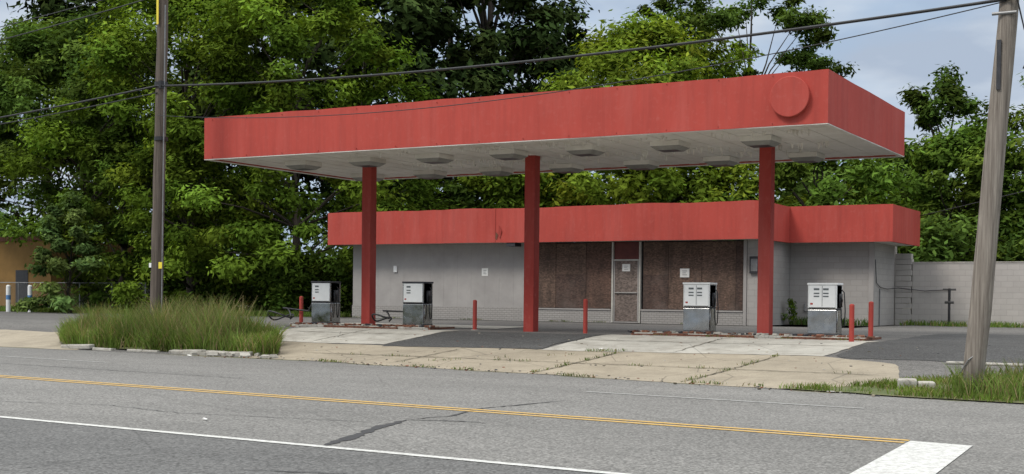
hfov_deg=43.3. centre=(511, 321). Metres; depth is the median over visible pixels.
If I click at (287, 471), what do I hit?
road crack seal
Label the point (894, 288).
wall cable
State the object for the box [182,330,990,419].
gravel and litter
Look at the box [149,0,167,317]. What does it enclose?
utility pole
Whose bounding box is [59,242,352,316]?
undergrowth
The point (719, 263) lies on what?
boarded window
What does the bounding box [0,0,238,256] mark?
deciduous tree
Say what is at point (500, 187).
deciduous tree
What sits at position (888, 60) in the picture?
sky
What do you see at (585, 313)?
bollard
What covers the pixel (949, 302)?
iron pipe stand
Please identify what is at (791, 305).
weed shrub
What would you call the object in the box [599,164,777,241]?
deciduous tree
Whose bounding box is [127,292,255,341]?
tall grass
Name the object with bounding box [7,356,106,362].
faded edge line
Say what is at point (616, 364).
slab joint
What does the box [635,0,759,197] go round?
deciduous tree
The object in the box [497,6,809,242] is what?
deciduous tree
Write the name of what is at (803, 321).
weeds
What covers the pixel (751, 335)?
pump island
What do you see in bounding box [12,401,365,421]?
road crack seal
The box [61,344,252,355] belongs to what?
island kerb
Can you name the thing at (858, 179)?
deciduous tree
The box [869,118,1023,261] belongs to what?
deciduous tree
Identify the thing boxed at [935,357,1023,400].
verge grass
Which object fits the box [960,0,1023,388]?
utility pole
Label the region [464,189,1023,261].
undergrowth
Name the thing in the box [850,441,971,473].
stop line
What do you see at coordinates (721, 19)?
deciduous tree
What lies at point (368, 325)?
pump island
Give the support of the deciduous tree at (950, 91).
on the ground at (405, 366)
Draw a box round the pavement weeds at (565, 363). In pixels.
[319,316,863,386]
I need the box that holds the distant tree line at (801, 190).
[0,138,1015,305]
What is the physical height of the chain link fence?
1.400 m
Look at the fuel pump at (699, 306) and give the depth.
31.67 m
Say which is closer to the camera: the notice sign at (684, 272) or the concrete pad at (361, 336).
the concrete pad at (361, 336)
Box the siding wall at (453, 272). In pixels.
[353,243,522,307]
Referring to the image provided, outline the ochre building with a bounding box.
[0,236,202,306]
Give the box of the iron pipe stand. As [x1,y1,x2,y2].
[943,288,955,326]
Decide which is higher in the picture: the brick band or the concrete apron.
the brick band
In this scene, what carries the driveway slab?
on the ground at (405, 366)
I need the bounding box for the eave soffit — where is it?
[348,239,912,245]
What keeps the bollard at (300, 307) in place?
on the parking lot
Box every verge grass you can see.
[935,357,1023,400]
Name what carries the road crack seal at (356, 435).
on the road
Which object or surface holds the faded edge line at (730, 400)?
on the road
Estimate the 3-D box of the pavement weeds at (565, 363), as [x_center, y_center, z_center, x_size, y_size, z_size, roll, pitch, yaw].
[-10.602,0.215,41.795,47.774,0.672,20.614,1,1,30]
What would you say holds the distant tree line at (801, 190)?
on the ground at (405, 366)
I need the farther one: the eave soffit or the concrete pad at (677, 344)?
the eave soffit
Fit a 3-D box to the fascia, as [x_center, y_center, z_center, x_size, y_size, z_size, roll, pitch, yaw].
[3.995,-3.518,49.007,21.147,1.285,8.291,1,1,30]
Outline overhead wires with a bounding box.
[0,0,1023,215]
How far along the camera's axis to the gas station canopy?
31.58 m
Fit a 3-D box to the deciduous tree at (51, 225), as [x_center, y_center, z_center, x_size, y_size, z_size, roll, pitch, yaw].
[-19.057,-2.955,55.146,4.225,5.413,4.131,1,1,-3]
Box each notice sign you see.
[482,268,487,275]
[622,264,629,270]
[680,269,688,276]
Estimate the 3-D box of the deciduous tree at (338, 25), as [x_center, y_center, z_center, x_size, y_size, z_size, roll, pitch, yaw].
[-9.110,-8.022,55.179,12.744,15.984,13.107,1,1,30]
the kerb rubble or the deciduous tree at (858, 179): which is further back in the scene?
the deciduous tree at (858, 179)
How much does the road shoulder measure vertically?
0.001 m
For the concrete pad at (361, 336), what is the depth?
33.59 m
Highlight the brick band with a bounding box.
[352,305,742,325]
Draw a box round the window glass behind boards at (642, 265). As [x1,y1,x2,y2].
[556,240,747,311]
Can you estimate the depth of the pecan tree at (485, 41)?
64.94 m
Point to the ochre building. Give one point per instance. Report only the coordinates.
(14, 258)
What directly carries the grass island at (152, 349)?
on the parking lot
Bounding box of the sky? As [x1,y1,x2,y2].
[0,0,1023,255]
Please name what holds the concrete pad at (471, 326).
on the parking lot
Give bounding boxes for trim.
[522,240,874,325]
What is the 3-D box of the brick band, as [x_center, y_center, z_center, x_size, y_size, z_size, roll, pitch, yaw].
[0.731,-0.272,47.271,16.190,0.495,0.170,1,1,30]
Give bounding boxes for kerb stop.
[946,361,1022,366]
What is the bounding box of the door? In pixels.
[611,241,641,322]
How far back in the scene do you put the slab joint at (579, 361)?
26.39 m
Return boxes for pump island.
[282,322,454,329]
[628,330,880,340]
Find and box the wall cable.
[875,259,941,325]
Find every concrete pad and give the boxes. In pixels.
[280,327,455,343]
[356,323,521,328]
[541,334,876,355]
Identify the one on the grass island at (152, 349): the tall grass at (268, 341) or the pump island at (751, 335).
the tall grass at (268, 341)
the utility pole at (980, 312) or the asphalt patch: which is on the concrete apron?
the asphalt patch
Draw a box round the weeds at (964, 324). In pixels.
[899,319,1023,327]
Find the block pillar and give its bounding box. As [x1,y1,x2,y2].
[895,254,913,324]
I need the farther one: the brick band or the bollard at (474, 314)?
the brick band
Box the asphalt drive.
[837,334,1023,363]
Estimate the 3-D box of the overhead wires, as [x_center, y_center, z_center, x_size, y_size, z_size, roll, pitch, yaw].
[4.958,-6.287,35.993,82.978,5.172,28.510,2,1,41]
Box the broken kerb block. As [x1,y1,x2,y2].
[897,378,935,388]
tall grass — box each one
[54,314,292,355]
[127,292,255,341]
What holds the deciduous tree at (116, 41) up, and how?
on the ground at (405, 366)
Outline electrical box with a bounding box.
[749,256,757,273]
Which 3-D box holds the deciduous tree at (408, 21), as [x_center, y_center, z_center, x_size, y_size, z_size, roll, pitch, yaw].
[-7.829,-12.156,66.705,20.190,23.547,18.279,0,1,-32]
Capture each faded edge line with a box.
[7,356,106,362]
[586,391,863,408]
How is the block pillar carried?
on the ground at (405, 366)
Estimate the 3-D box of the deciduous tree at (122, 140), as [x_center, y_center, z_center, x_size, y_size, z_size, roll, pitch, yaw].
[-17.742,-4.826,58.047,7.092,9.044,6.961,1,1,30]
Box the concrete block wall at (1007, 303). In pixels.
[912,261,1023,325]
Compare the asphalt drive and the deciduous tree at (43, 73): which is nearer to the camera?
the asphalt drive
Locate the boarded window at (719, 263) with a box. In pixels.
[539,241,743,309]
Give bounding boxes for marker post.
[6,285,10,311]
[28,285,32,311]
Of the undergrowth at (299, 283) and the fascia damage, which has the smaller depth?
the fascia damage
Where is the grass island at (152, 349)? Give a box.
[60,341,279,354]
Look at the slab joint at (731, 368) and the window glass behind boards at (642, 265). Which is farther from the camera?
the window glass behind boards at (642, 265)
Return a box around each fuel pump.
[311,281,340,323]
[402,281,433,325]
[683,282,718,331]
[807,283,845,335]
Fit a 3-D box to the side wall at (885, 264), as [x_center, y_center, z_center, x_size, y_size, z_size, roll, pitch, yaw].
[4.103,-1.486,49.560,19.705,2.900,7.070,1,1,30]
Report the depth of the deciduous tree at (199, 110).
69.81 m
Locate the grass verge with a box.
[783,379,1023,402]
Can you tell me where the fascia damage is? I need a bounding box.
[495,209,520,246]
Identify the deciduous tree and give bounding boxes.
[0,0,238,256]
[0,0,311,311]
[0,6,203,307]
[0,15,151,226]
[7,0,441,247]
[10,190,118,312]
[50,116,207,302]
[104,116,290,313]
[132,0,457,309]
[192,0,577,210]
[412,90,618,209]
[431,172,609,242]
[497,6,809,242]
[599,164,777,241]
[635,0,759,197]
[657,0,859,177]
[720,158,937,233]
[865,61,1010,261]
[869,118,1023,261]
[936,73,1023,261]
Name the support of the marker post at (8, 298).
on the ground at (405, 366)
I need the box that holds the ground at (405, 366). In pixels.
[0,305,982,402]
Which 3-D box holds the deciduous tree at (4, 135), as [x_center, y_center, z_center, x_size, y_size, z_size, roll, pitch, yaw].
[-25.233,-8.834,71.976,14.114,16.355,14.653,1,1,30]
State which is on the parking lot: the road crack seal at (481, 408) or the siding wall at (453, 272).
the siding wall at (453, 272)
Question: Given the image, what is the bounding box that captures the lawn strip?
[0,305,349,316]
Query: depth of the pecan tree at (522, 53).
70.55 m
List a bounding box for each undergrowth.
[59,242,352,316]
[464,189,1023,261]
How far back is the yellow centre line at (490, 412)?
16.37 m
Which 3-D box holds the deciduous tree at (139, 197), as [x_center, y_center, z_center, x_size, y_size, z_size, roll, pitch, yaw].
[-13.161,-4.371,55.390,6.927,9.044,9.037,1,1,30]
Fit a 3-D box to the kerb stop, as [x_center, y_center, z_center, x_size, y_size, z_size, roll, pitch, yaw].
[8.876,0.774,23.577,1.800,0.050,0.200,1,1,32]
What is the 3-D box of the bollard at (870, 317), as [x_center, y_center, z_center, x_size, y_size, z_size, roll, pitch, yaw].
[8.289,0.009,29.774,0.240,0.970,0.240,1,1,30]
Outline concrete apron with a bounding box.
[239,341,898,391]
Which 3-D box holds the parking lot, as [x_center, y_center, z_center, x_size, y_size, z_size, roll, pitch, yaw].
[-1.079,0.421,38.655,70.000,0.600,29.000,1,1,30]
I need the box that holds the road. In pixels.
[0,347,1023,473]
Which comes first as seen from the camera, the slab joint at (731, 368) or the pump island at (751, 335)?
the slab joint at (731, 368)
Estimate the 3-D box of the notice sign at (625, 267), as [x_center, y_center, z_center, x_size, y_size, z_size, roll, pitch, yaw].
[4.013,-1.908,45.303,0.300,0.250,0.010,1,1,30]
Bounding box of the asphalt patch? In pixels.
[383,331,603,348]
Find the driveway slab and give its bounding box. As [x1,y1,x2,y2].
[0,330,77,349]
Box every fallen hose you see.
[267,303,311,320]
[371,310,402,321]
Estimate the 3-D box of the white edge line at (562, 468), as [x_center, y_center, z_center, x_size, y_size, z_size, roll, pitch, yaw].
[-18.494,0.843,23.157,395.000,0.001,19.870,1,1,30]
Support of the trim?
on the parking lot
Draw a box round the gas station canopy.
[204,69,904,333]
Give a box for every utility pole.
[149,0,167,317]
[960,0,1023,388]
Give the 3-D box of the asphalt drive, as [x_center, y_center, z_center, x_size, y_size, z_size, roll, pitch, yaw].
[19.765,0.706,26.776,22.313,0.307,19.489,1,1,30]
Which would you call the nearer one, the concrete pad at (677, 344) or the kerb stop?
the kerb stop
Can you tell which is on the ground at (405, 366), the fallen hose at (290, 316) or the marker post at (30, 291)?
the marker post at (30, 291)
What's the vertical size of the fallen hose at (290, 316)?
0.710 m
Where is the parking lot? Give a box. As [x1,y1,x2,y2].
[0,311,1023,404]
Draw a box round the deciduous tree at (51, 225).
[10,190,118,312]
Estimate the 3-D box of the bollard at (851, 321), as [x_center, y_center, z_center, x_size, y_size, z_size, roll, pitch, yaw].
[7.560,0.068,28.693,0.240,0.940,0.240,1,1,30]
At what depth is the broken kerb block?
20.65 m
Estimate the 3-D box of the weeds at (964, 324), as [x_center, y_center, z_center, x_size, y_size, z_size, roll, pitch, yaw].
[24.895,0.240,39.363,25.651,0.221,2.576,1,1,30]
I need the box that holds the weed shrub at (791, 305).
[781,298,797,320]
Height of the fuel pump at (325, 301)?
1.250 m
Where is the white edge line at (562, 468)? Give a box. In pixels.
[0,416,628,473]
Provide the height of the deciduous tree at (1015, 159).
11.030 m
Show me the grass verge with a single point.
(875, 391)
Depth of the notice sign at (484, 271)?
48.15 m
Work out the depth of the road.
16.39 m
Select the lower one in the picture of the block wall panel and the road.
the road
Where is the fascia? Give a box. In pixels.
[328,200,919,245]
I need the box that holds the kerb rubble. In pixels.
[190,350,277,358]
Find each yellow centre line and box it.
[0,376,903,442]
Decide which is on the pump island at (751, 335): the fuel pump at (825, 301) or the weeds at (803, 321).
the fuel pump at (825, 301)
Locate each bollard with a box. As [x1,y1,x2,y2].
[299,296,302,321]
[473,300,476,329]
[583,299,587,332]
[849,304,854,341]
[868,301,873,335]
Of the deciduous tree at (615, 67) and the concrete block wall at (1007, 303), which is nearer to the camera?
the concrete block wall at (1007, 303)
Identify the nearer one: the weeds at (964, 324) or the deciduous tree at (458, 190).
the weeds at (964, 324)
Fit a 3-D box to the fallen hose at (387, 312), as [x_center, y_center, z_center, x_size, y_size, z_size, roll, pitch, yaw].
[-3.421,-0.348,36.062,1.054,0.711,0.476,1,1,19]
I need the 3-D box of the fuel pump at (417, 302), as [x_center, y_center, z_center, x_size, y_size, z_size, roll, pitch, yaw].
[-2.576,-0.500,35.985,0.852,1.250,0.520,1,1,30]
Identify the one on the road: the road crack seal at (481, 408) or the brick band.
the road crack seal at (481, 408)
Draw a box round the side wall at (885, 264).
[773,241,894,325]
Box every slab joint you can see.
[312,352,870,374]
[534,351,621,371]
[685,356,774,380]
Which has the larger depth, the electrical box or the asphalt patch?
the electrical box
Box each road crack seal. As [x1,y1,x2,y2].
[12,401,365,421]
[237,469,345,473]
[324,420,405,445]
[406,400,562,419]
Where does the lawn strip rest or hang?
on the ground at (405, 366)
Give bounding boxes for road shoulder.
[0,417,604,473]
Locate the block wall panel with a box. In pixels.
[746,240,896,325]
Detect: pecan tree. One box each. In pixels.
[302,0,606,193]
[315,0,605,210]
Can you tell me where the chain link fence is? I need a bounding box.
[0,282,164,307]
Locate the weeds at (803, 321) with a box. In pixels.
[788,315,867,325]

